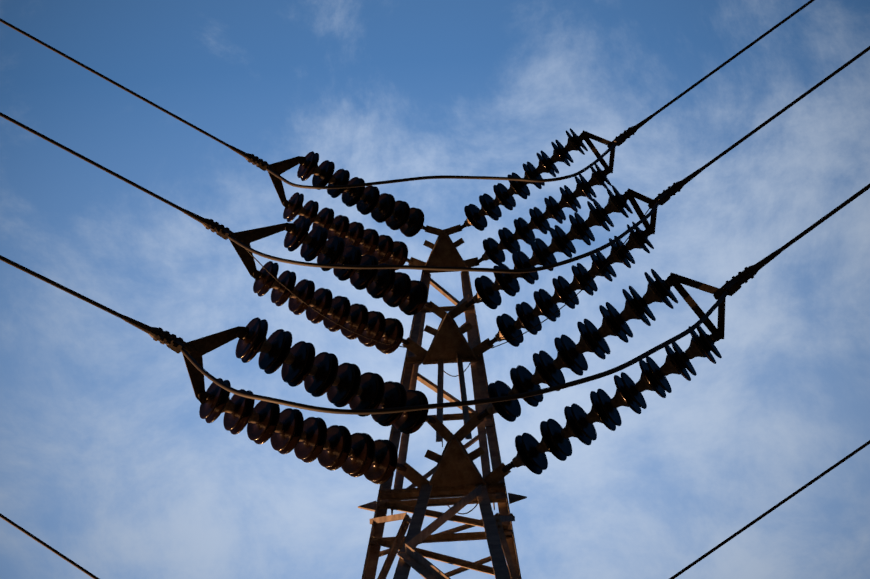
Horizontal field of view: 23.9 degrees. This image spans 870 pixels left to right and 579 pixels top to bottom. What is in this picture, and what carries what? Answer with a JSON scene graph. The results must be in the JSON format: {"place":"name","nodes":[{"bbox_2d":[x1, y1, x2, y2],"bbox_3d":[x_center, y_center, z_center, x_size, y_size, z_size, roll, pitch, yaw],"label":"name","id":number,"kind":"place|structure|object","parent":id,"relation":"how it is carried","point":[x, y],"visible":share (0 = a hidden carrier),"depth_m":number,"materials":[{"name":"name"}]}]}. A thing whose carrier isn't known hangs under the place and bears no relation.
{"place":"outdoors","nodes":[
{"label":"outdoors","id":0,"kind":"place"},
{"bbox_2d":[0,0,869,578],"label":"sky","id":1,"kind":"structure","parent":0,"point":[108,457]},
{"label":"ground","id":2,"kind":"structure","parent":0,"visible":0},
{"bbox_2d":[0,0,869,578],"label":"conductors","id":3,"kind":"structure","parent":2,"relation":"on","point":[468,402],"depth_m":13.07,"materials":[{"name":"metal"}]},
{"bbox_2d":[358,224,526,578],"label":"mast","id":4,"kind":"object","parent":2,"relation":"on","point":[459,479],"visible":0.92,"depth_m":12.46,"materials":[{"name":"metal"}]},
{"bbox_2d":[122,115,782,472],"bbox_3d":[0.165,-0.093,14.800,3.775,6.963,1.428,-3,-76,0],"label":"string hardware","id":5,"kind":"object","parent":4,"relation":"hanging from","point":[197,349],"visible":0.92,"depth_m":14.23,"materials":[{"name":"black metal"}]},
{"bbox_2d":[206,137,713,467],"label":"insulator caps","id":6,"kind":"object","parent":4,"relation":"attached to","point":[667,367],"visible":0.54,"depth_m":14.63,"materials":[{"name":"metal"}]},
{"bbox_2d":[199,128,721,483],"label":"insulator sheds","id":7,"kind":"object","parent":4,"relation":"attached to","point":[365,447],"visible":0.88,"depth_m":14.54,"materials":[{"name":"brown ceramic"}]}
]}

